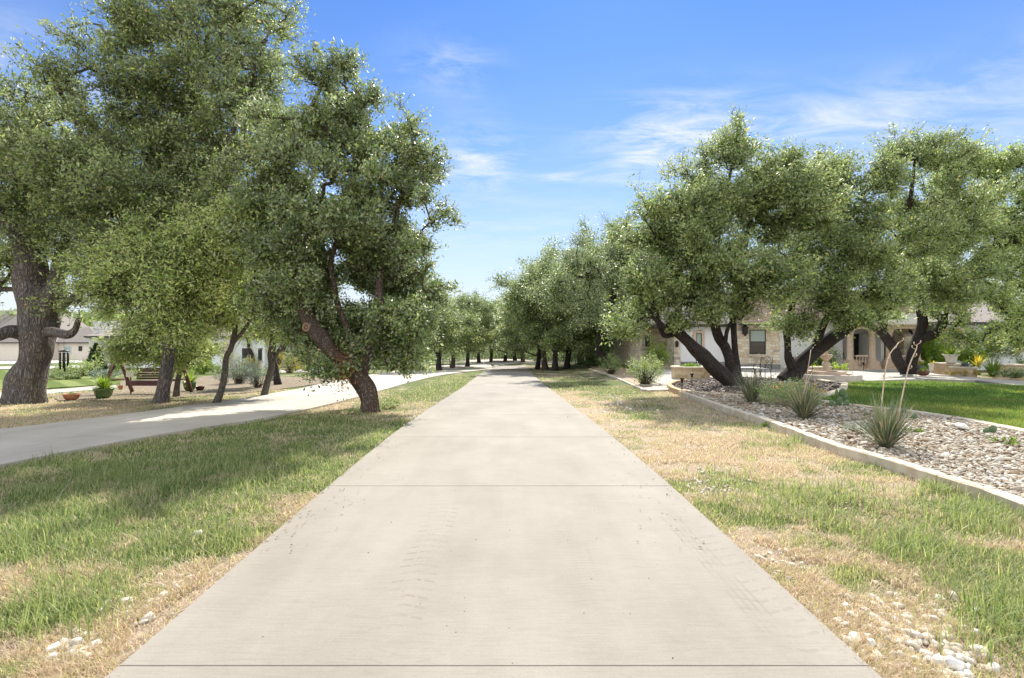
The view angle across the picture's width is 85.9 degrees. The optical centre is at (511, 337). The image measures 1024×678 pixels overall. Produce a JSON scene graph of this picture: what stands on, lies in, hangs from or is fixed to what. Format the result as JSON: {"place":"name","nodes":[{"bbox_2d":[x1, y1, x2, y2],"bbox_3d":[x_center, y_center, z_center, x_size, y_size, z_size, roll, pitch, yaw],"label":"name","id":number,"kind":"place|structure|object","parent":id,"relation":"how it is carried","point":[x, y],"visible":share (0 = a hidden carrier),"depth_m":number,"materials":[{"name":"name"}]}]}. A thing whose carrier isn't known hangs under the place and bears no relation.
{"place":"outdoors","nodes":[
{"label":"outdoors","id":0,"kind":"place"},
{"bbox_2d":[0,362,491,466],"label":"side driveway","id":1,"kind":"structure","parent":0,"point":[60,437],"depth_m":11.00,"materials":[{"name":"concrete"}]},
{"bbox_2d":[105,366,881,677],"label":"driveway","id":2,"kind":"structure","parent":0,"point":[333,598],"depth_m":3.55,"materials":[{"name":"concrete"}]},
{"bbox_2d":[248,383,704,551],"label":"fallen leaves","id":3,"kind":"object","parent":2,"relation":"on","point":[398,455],"visible":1,"depth_m":5.11,"materials":[{"name":"brown plant"}]},
{"bbox_2d":[444,358,576,365],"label":"driveway","id":4,"kind":"structure","parent":0,"point":[498,362],"depth_m":64.08,"materials":[{"name":"concrete"}]},
{"bbox_2d":[0,347,1023,677],"bbox_3d":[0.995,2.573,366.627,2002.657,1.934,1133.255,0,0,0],"label":"ground","id":5,"kind":"structure","parent":0,"point":[584,371],"depth_m":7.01,"materials":[{"name":"green plant"}]},
{"bbox_2d":[0,360,81,363],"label":"neighbour drive","id":6,"kind":"structure","parent":5,"relation":"on","point":[14,361],"depth_m":78.77,"materials":[{"name":"concrete"}]},
{"bbox_2d":[0,310,92,359],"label":"tan house","id":7,"kind":"structure","parent":5,"relation":"on","point":[77,344],"depth_m":86.00,"materials":[{"name":"beige paint"}]},
{"bbox_2d":[0,385,116,396],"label":"garden walk","id":8,"kind":"structure","parent":5,"relation":"on","point":[70,390],"depth_m":21.21,"materials":[{"name":"beige concrete"}]},
{"bbox_2d":[0,370,119,389],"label":"lawn strip","id":9,"kind":"object","parent":5,"relation":"on","point":[56,383],"visible":0.29,"depth_m":27.14,"materials":[{"name":"green plant"}]},
{"bbox_2d":[49,370,77,379],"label":"shrub","id":10,"kind":"object","parent":9,"relation":"on","point":[61,376],"visible":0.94,"depth_m":28.82,"materials":[{"name":"green plant"}]},
{"bbox_2d":[50,354,100,378],"bbox_3d":[-23.654,1.604,29.923,2.634,1.361,2.410,0,0,0],"label":"shrub","id":11,"kind":"object","parent":9,"relation":"on","point":[83,368],"visible":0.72,"depth_m":29.84,"materials":[{"name":"green plant"}]},
{"bbox_2d":[81,342,108,375],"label":"conifer","id":12,"kind":"object","parent":9,"relation":"on","point":[92,352],"visible":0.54,"depth_m":33.15,"materials":[{"name":"green plant"}]},
{"bbox_2d":[87,367,122,378],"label":"shrub","id":13,"kind":"object","parent":9,"relation":"on","point":[93,374],"visible":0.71,"depth_m":29.73,"materials":[{"name":"green plant"}]},
{"bbox_2d":[0,64,144,404],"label":"live oak","id":14,"kind":"object","parent":5,"relation":"on","point":[27,251],"visible":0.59,"depth_m":14.65,"materials":[{"name":"green plant"}]},
{"bbox_2d":[58,350,69,371],"bbox_3d":[-11.877,0.409,14.581,0.237,1.004,0.237,0,0,0],"label":"wind chime","id":15,"kind":"object","parent":14,"relation":"hanging from","point":[64,361],"visible":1,"depth_m":14.53,"materials":[{"name":"black metal"}]},
{"bbox_2d":[0,0,315,403],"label":"tall oak","id":16,"kind":"object","parent":5,"relation":"on","point":[204,156],"visible":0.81,"depth_m":13.79,"materials":[{"name":"green plant"}]},
{"bbox_2d":[84,307,237,397],"bbox_3d":[-10.785,0.208,16.827,3.756,3.524,3.396,0,0,0],"label":"slender tree","id":17,"kind":"object","parent":5,"relation":"on","point":[123,357],"visible":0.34,"depth_m":16.31,"materials":[{"name":"green plant"}]},
{"bbox_2d":[37,173,292,402],"bbox_3d":[-8.078,-1.163,14.052,6.321,6.056,4.846,0,0,0],"label":"slender tree","id":18,"kind":"object","parent":5,"relation":"on","point":[152,270],"visible":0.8,"depth_m":12.87,"materials":[{"name":"green plant"}]},
{"bbox_2d":[51,376,334,400],"bbox_3d":[-13.922,2.084,24.618,10.836,0.483,17.431,0,0,0],"label":"planting bed","id":19,"kind":"object","parent":5,"relation":"on","point":[209,382],"visible":0.41,"depth_m":22.31,"materials":[{"name":"beige gravel"}]},
{"bbox_2d":[62,392,80,399],"bbox_3d":[-13.031,1.724,16.271,0.422,0.280,0.422,0,0,0],"label":"flower bowl","id":20,"kind":"object","parent":19,"relation":"on","point":[71,396],"visible":0.99,"depth_m":16.14,"materials":[{"name":"ceramic"}]},
{"bbox_2d":[89,373,119,397],"bbox_3d":[-12.636,1.488,17.084,0.975,0.808,0.976,0,0,-42],"label":"fern pot","id":21,"kind":"object","parent":19,"relation":"on","point":[104,390],"visible":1,"depth_m":16.95,"materials":[{"name":"green ceramic"}]},
{"bbox_2d":[106,360,192,391],"bbox_3d":[-12.711,1.347,19.219,2.449,1.301,1.586,0,0,0],"label":"garden swing","id":22,"kind":"object","parent":19,"relation":"on","point":[146,382],"visible":0.48,"depth_m":19.48,"materials":[{"name":"red paint"}]},
{"bbox_2d":[182,369,200,390],"bbox_3d":[-12.167,1.560,20.677,1.090,0.940,1.165,0,0,-20],"label":"flower pot","id":23,"kind":"object","parent":19,"relation":"on","point":[193,382],"visible":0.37,"depth_m":20.60,"materials":[{"name":"green ceramic"}]},
{"bbox_2d":[228,351,253,383],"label":"shrub","id":24,"kind":"object","parent":19,"relation":"on","point":[240,379],"visible":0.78,"depth_m":25.47,"materials":[{"name":"green plant"}]},
{"bbox_2d":[242,359,273,387],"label":"shrub","id":25,"kind":"object","parent":19,"relation":"on","point":[255,376],"visible":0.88,"depth_m":22.73,"materials":[{"name":"green plant"}]},
{"bbox_2d":[256,324,281,384],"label":"thin oak","id":26,"kind":"object","parent":19,"relation":"on","point":[276,378],"depth_m":24.72,"materials":[{"name":"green plant"}]},
{"bbox_2d":[83,317,303,368],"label":"white house","id":27,"kind":"structure","parent":5,"relation":"on","point":[243,352],"depth_m":45.50,"materials":[{"name":"paint"}]},
{"bbox_2d":[187,358,217,373],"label":"shrub","id":28,"kind":"object","parent":5,"relation":"on","point":[202,369],"visible":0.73,"depth_m":35.88,"materials":[{"name":"green plant"}]},
{"bbox_2d":[205,361,230,373],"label":"shrub","id":29,"kind":"object","parent":5,"relation":"on","point":[218,371],"visible":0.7,"depth_m":35.86,"materials":[{"name":"green plant"}]},
{"bbox_2d":[233,355,263,375],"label":"shrub","id":30,"kind":"object","parent":5,"relation":"on","point":[251,360],"visible":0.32,"depth_m":33.20,"materials":[{"name":"green plant"}]},
{"bbox_2d":[223,253,333,394],"bbox_3d":[-8.160,-1.285,18.077,4.427,6.506,3.948,0,0,0],"label":"slender tree","id":31,"kind":"object","parent":5,"relation":"on","point":[269,373],"visible":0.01,"depth_m":18.11,"materials":[{"name":"green plant"}]},
{"bbox_2d":[277,352,301,372],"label":"shrub","id":32,"kind":"object","parent":5,"relation":"on","point":[289,370],"visible":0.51,"depth_m":37.44,"materials":[{"name":"yellow plant"}]},
{"bbox_2d":[212,37,468,413],"bbox_3d":[-3.963,-2.496,12.769,5.985,8.584,5.147,0,0,0],"label":"leaning oak","id":33,"kind":"object","parent":5,"relation":"on","point":[376,247],"visible":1,"depth_m":12.41,"materials":[{"name":"green plant"}]},
{"bbox_2d":[0,308,771,326],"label":"distant woods","id":34,"kind":"object","parent":5,"relation":"on","point":[84,321],"visible":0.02,"depth_m":96.90,"materials":[{"name":"green plant"}]},
{"bbox_2d":[379,400,398,409],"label":"weed clump","id":35,"kind":"object","parent":5,"relation":"on","point":[386,405],"visible":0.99,"depth_m":13.37,"materials":[{"name":"green plant"}]},
{"bbox_2d":[0,374,848,436],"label":"grass","id":36,"kind":"structure","parent":5,"relation":"on","point":[302,428],"depth_m":12.43,"materials":[{"name":"plant"}]},
{"bbox_2d":[372,270,481,369],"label":"oak","id":37,"kind":"object","parent":5,"relation":"on","point":[448,339],"visible":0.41,"depth_m":40.58,"materials":[{"name":"green plant"}]},
{"bbox_2d":[432,348,465,360],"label":"undergrowth shrub","id":38,"kind":"object","parent":5,"relation":"on","point":[458,357],"visible":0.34,"depth_m":66.48,"materials":[{"name":"green plant"}]},
{"bbox_2d":[420,289,495,367],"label":"oak","id":39,"kind":"object","parent":5,"relation":"on","point":[478,343],"visible":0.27,"depth_m":46.25,"materials":[{"name":"green plant"}]},
{"bbox_2d":[446,349,501,359],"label":"undergrowth shrub","id":40,"kind":"object","parent":5,"relation":"on","point":[484,357],"visible":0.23,"depth_m":71.87,"materials":[{"name":"green plant"}]},
{"bbox_2d":[449,292,503,365],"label":"oak","id":41,"kind":"object","parent":5,"relation":"on","point":[477,306],"visible":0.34,"depth_m":48.81,"materials":[{"name":"green plant"}]},
{"bbox_2d":[455,290,505,362],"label":"oak","id":42,"kind":"object","parent":5,"relation":"on","point":[478,354],"visible":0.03,"depth_m":59.85,"materials":[{"name":"green plant"}]},
{"bbox_2d":[471,294,509,361],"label":"oak","id":43,"kind":"object","parent":5,"relation":"on","point":[491,355],"visible":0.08,"depth_m":61.66,"materials":[{"name":"green plant"}]},
{"bbox_2d":[484,296,531,361],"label":"oak","id":44,"kind":"object","parent":5,"relation":"on","point":[505,358],"visible":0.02,"depth_m":63.89,"materials":[{"name":"green plant"}]},
{"bbox_2d":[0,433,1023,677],"bbox_3d":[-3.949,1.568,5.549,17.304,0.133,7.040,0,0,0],"label":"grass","id":45,"kind":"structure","parent":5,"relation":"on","point":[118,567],"depth_m":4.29,"materials":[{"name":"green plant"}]},
{"bbox_2d":[0,378,1023,530],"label":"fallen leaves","id":46,"kind":"object","parent":5,"relation":"on","point":[561,396],"visible":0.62,"depth_m":5.43,"materials":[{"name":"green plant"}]},
{"bbox_2d":[490,288,540,368],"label":"oak","id":47,"kind":"object","parent":5,"relation":"on","point":[513,347],"visible":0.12,"depth_m":44.64,"materials":[{"name":"green plant"}]},
{"bbox_2d":[42,381,1001,677],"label":"limestone rubble","id":48,"kind":"object","parent":5,"relation":"on","point":[956,651],"visible":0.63,"depth_m":2.95,"materials":[{"name":"white stone"}]},
{"bbox_2d":[68,637,83,647],"bbox_3d":[-2.261,1.588,2.851,0.063,0.058,0.039,0,0,-26],"label":"loose stone","id":49,"kind":"object","parent":48,"relation":"on","point":[73,641],"visible":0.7,"depth_m":2.85,"materials":[{"name":"stone"}]},
{"bbox_2d":[904,629,922,639],"bbox_3d":[2.148,1.593,2.933,0.081,0.053,0.066,0,0,0],"label":"loose stone","id":50,"kind":"object","parent":48,"relation":"on","point":[918,634],"visible":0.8,"depth_m":2.93,"materials":[{"name":"stone"}]},
{"bbox_2d":[485,244,590,370],"bbox_3d":[2.549,-2.244,41.112,9.867,9.531,5.806,0,0,-26],"label":"oak","id":51,"kind":"object","parent":5,"relation":"on","point":[519,310],"visible":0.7,"depth_m":39.80,"materials":[{"name":"green plant"}]},
{"bbox_2d":[494,273,598,369],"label":"oak","id":52,"kind":"object","parent":5,"relation":"on","point":[586,336],"visible":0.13,"depth_m":42.47,"materials":[{"name":"green plant"}]},
{"bbox_2d":[518,250,613,368],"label":"oak","id":53,"kind":"object","parent":5,"relation":"on","point":[539,321],"visible":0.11,"depth_m":40.75,"materials":[{"name":"green plant"}]},
{"bbox_2d":[515,238,627,363],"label":"oak","id":54,"kind":"object","parent":5,"relation":"on","point":[544,250],"visible":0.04,"depth_m":46.54,"materials":[{"name":"green plant"}]},
{"bbox_2d":[522,215,642,361],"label":"oak","id":55,"kind":"object","parent":5,"relation":"on","point":[586,228],"visible":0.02,"depth_m":51.74,"materials":[{"name":"green plant"}]},
{"bbox_2d":[558,336,613,362],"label":"undergrowth shrub","id":56,"kind":"object","parent":5,"relation":"on","point":[574,354],"visible":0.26,"depth_m":48.56,"materials":[{"name":"green plant"}]},
{"bbox_2d":[521,207,664,367],"bbox_3d":[5.590,-3.685,36.987,10.016,11.849,17.994,0,0,44],"label":"live oak","id":57,"kind":"object","parent":5,"relation":"on","point":[595,266],"visible":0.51,"depth_m":32.23,"materials":[{"name":"green plant"}]},
{"bbox_2d":[590,335,613,361],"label":"undergrowth shrub","id":58,"kind":"object","parent":5,"relation":"on","point":[606,348],"visible":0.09,"depth_m":47.85,"materials":[{"name":"green plant"}]},
{"bbox_2d":[598,352,622,374],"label":"shrub","id":59,"kind":"object","parent":5,"relation":"on","point":[612,368],"visible":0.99,"depth_m":31.09,"materials":[{"name":"green plant"}]},
{"bbox_2d":[576,210,663,303],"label":"oak","id":60,"kind":"object","parent":5,"relation":"on","point":[614,241],"visible":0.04,"depth_m":48.86,"materials":[{"name":"green plant"}]},
{"bbox_2d":[589,368,651,392],"bbox_3d":[5.271,2.109,29.108,0.337,0.511,19.531,0,0,2],"label":"path edging","id":61,"kind":"object","parent":5,"relation":"on","point":[627,382],"visible":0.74,"depth_m":26.08,"materials":[{"name":"concrete"}]},
{"bbox_2d":[625,349,665,384],"bbox_3d":[5.423,1.238,22.524,1.846,1.521,1.878,0,0,0],"label":"shrub","id":62,"kind":"object","parent":5,"relation":"on","point":[647,367],"visible":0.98,"depth_m":22.31,"materials":[{"name":"green plant"}]},
{"bbox_2d":[640,387,668,391],"bbox_3d":[5.184,1.897,19.936,1.121,0.075,0.905,0,0,0],"label":"stepping stone","id":63,"kind":"object","parent":5,"relation":"on","point":[653,389],"visible":0.83,"depth_m":19.71,"materials":[{"name":"beige stone"}]},
{"bbox_2d":[641,333,672,368],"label":"shrub","id":64,"kind":"object","parent":5,"relation":"on","point":[660,352],"visible":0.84,"depth_m":33.01,"materials":[{"name":"green plant"}]},
{"bbox_2d":[667,379,688,394],"bbox_3d":[6.053,1.849,20.218,0.757,0.362,5.914,0,0,19],"label":"bed edging","id":65,"kind":"object","parent":5,"relation":"on","point":[672,388],"visible":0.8,"depth_m":19.02,"materials":[{"name":"beige stone"}]},
{"bbox_2d":[673,377,840,393],"bbox_3d":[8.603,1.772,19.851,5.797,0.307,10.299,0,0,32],"label":"mulch bed","id":66,"kind":"object","parent":5,"relation":"on","point":[738,391],"visible":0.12,"depth_m":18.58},
{"bbox_2d":[592,103,863,386],"bbox_3d":[7.210,-3.045,18.954,9.262,10.092,6.619,0,0,0],"label":"live oak","id":67,"kind":"object","parent":66,"relation":"on","point":[680,232],"visible":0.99,"depth_m":18.11,"materials":[{"name":"green plant"}]},
{"bbox_2d":[749,119,1021,380],"bbox_3d":[15.232,-3.283,21.835,11.392,10.688,7.205,0,0,0],"label":"live oak","id":68,"kind":"object","parent":66,"relation":"on","point":[863,255],"visible":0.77,"depth_m":20.91,"materials":[{"name":"green plant"}]},
{"bbox_2d":[612,292,1023,369],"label":"stone house","id":69,"kind":"structure","parent":5,"relation":"on","point":[755,343],"depth_m":34.00,"materials":[{"name":"beige stone"}]},
{"bbox_2d":[693,331,704,346],"bbox_3d":[11.537,0.201,33.975,0.675,1.216,0.130,0,0,0],"label":"window","id":70,"kind":"structure","parent":69,"relation":"in","point":[699,336],"depth_m":33.91,"materials":[{"name":"beige glass"}]},
{"bbox_2d":[748,330,767,355],"bbox_3d":[14.641,0.328,32.750,1.114,1.551,0.180,0,0,0],"label":"window","id":71,"kind":"structure","parent":69,"relation":"in","point":[757,338],"depth_m":32.77,"materials":[{"name":"grey glass"}]},
{"bbox_2d":[854,334,858,359],"bbox_3d":[23.069,0.626,36.140,1.279,1.712,0.180,0,0,0],"label":"window","id":72,"kind":"structure","parent":69,"relation":"in","point":[856,340],"depth_m":36.17,"materials":[{"name":"black glass"}]},
{"bbox_2d":[797,346,841,365],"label":"shrub","id":73,"kind":"object","parent":5,"relation":"on","point":[820,361],"visible":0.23,"depth_m":33.72,"materials":[{"name":"green plant"}]},
{"bbox_2d":[817,379,847,396],"bbox_3d":[10.548,1.741,18.184,1.059,0.365,9.996,0,0,30],"label":"bed edging","id":74,"kind":"object","parent":5,"relation":"on","point":[844,385],"visible":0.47,"depth_m":18.28,"materials":[{"name":"stone"}]},
{"bbox_2d":[679,391,1023,515],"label":"curb","id":75,"kind":"structure","parent":5,"relation":"on","point":[909,469],"depth_m":6.81,"materials":[{"name":"concrete"}]},
{"bbox_2d":[686,390,1023,497],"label":"river rock","id":76,"kind":"object","parent":5,"relation":"on","point":[999,469],"visible":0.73,"depth_m":7.83,"materials":[{"name":"grey gravel"}]},
{"bbox_2d":[724,355,782,403],"bbox_3d":[5.976,1.014,13.675,1.886,1.231,1.640,0,0,-24],"label":"red yucca","id":77,"kind":"object","parent":76,"relation":"on","point":[750,395],"visible":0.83,"depth_m":13.55,"materials":[{"name":"green plant"}]},
{"bbox_2d":[753,376,831,405],"bbox_3d":[6.478,1.261,12.844,1.623,0.688,1.541,0,0,0],"label":"daisy bush","id":78,"kind":"object","parent":76,"relation":"on","point":[779,393],"visible":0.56,"depth_m":12.72,"materials":[{"name":"green plant"}]},
{"bbox_2d":[767,347,852,418],"bbox_3d":[5.664,0.866,10.465,1.552,1.377,1.567,0,0,20],"label":"red yucca","id":79,"kind":"object","parent":76,"relation":"on","point":[803,400],"visible":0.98,"depth_m":10.35,"materials":[{"name":"green plant"}]},
{"bbox_2d":[829,388,848,406],"bbox_3d":[7.483,1.381,12.573,0.568,0.431,0.154,0,0,-18],"label":"prickly pear","id":80,"kind":"object","parent":76,"relation":"on","point":[843,393],"visible":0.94,"depth_m":12.58,"materials":[{"name":"green plant"}]},
{"bbox_2d":[840,422,873,434],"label":"shrub","id":81,"kind":"object","parent":76,"relation":"on","point":[846,427],"visible":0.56,"depth_m":8.53,"materials":[{"name":"plant"}]},
{"bbox_2d":[826,338,945,450],"bbox_3d":[5.079,0.763,7.490,1.418,1.507,1.382,0,0,-38],"label":"red yucca","id":82,"kind":"object","parent":76,"relation":"on","point":[886,429],"visible":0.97,"depth_m":7.43,"materials":[{"name":"green plant"}]},
{"bbox_2d":[987,434,1023,445],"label":"shrub","id":83,"kind":"object","parent":76,"relation":"on","point":[1012,439],"visible":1,"depth_m":7.74,"materials":[{"name":"green plant"}]},
{"bbox_2d":[817,399,1023,431],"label":"lawn edging","id":84,"kind":"object","parent":5,"relation":"on","point":[980,421],"visible":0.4,"depth_m":10.22,"materials":[{"name":"concrete"}]},
{"bbox_2d":[933,362,972,374],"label":"garden wall","id":85,"kind":"structure","parent":5,"relation":"on","point":[940,367],"depth_m":27.39,"materials":[{"name":"stone"}]},
{"bbox_2d":[940,344,959,362],"bbox_3d":[21.592,0.764,26.955,1.116,1.027,1.223,0,0,32],"label":"planter pot","id":86,"kind":"object","parent":85,"relation":"on","point":[950,356],"visible":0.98,"depth_m":26.89,"materials":[{"name":"white ceramic"}]},
{"bbox_2d":[945,655,966,670],"bbox_3d":[2.143,1.584,2.663,0.082,0.071,0.072,0,0,-27],"label":"loose stone","id":87,"kind":"object","parent":5,"relation":"on","point":[954,663],"visible":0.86,"depth_m":2.65,"materials":[{"name":"stone"}]},
{"bbox_2d":[948,366,978,376],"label":"garden wall","id":88,"kind":"structure","parent":5,"relation":"on","point":[970,370],"depth_m":25.77,"materials":[{"name":"stone"}]},
{"bbox_2d":[956,347,989,368],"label":"shrub","id":89,"kind":"object","parent":5,"relation":"on","point":[961,357],"visible":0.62,"depth_m":32.50,"materials":[{"name":"green plant"}]},
{"bbox_2d":[958,315,1002,360],"bbox_3d":[28.694,0.164,34.696,3.908,3.537,3.612,0,0,0],"label":"shrub","id":90,"kind":"object","parent":5,"relation":"on","point":[986,345],"visible":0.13,"depth_m":33.58,"materials":[{"name":"green plant"}]},
{"bbox_2d":[978,356,1011,376],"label":"agave","id":91,"kind":"object","parent":5,"relation":"on","point":[990,368],"visible":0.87,"depth_m":24.97,"materials":[{"name":"green plant"}]},
{"bbox_2d":[980,326,1023,362],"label":"shrub","id":92,"kind":"object","parent":5,"relation":"on","point":[1005,349],"visible":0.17,"depth_m":33.83,"materials":[{"name":"green plant"}]},
{"bbox_2d":[987,363,1023,379],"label":"garden wall","id":93,"kind":"structure","parent":5,"relation":"on","point":[1014,365],"depth_m":25.11,"materials":[{"name":"stone"}]},
{"bbox_2d":[992,367,1023,378],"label":"shrub","id":94,"kind":"object","parent":5,"relation":"on","point":[1015,373],"visible":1,"depth_m":23.95,"materials":[{"name":"green plant"}]},
{"bbox_2d":[0,0,1023,313],"label":"sky","id":95,"kind":"structure","parent":0,"point":[547,110],"materials":[{"name":"blue"}]},
{"bbox_2d":[573,361,634,367],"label":"side lawn","id":96,"kind":"structure","parent":0,"point":[595,364],"depth_m":45.19,"materials":[{"name":"green plant"}]},
{"bbox_2d":[590,366,650,387],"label":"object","id":97,"kind":"structure","parent":0,"point":[621,373],"depth_m":30.20,"materials":[{"name":"concrete"}]},
{"bbox_2d":[635,368,1023,385],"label":"patio","id":98,"kind":"structure","parent":0,"point":[877,375],"depth_m":24.95,"materials":[{"name":"beige concrete"}]},
{"bbox_2d":[670,363,709,378],"bbox_3d":[8.087,1.611,24.924,1.750,0.981,1.750,0,0,0],"label":"curved planter","id":99,"kind":"object","parent":98,"relation":"on","point":[684,371],"visible":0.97,"depth_m":24.24,"materials":[{"name":"stone"}]},
{"bbox_2d":[753,356,772,378],"bbox_3d":[10.601,1.274,23.260,0.606,1.015,0.622,0,0,-5],"label":"patio chair","id":100,"kind":"object","parent":98,"relation":"on","point":[760,368],"visible":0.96,"depth_m":23.05,"materials":[{"name":"black metal"}]},
{"bbox_2d":[811,361,848,370],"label":"ground cover","id":101,"kind":"object","parent":98,"relation":"on","point":[836,365],"visible":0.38,"depth_m":30.78,"materials":[{"name":"green plant"}]},
{"bbox_2d":[802,351,862,382],"bbox_3d":[13.699,1.071,23.994,2.705,1.836,2.705,0,0,0],"label":"stone fountain","id":102,"kind":"object","parent":98,"relation":"on","point":[826,373],"visible":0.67,"depth_m":23.28,"materials":[{"name":"beige stone"}]},
{"bbox_2d":[916,366,929,375],"bbox_3d":[19.343,1.571,25.886,0.528,0.483,0.524,0,0,-38],"label":"flower pot","id":103,"kind":"object","parent":98,"relation":"on","point":[921,372],"visible":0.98,"depth_m":25.76,"materials":[{"name":"beige ceramic"}]},
{"bbox_2d":[907,327,963,361],"bbox_3d":[25.658,0.634,33.561,3.112,2.640,2.800,0,0,0],"label":"shrub","id":104,"kind":"object","parent":98,"relation":"on","point":[928,350],"visible":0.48,"depth_m":33.12,"materials":[{"name":"green plant"}]},
{"bbox_2d":[863,132,1023,373],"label":"live oak","id":105,"kind":"object","parent":98,"relation":"on","point":[1005,301],"visible":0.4,"depth_m":27.05,"materials":[{"name":"green plant"}]},
{"bbox_2d":[819,380,1023,427],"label":"lawn","id":106,"kind":"structure","parent":0,"point":[938,397],"depth_m":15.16,"materials":[{"name":"green plant"}]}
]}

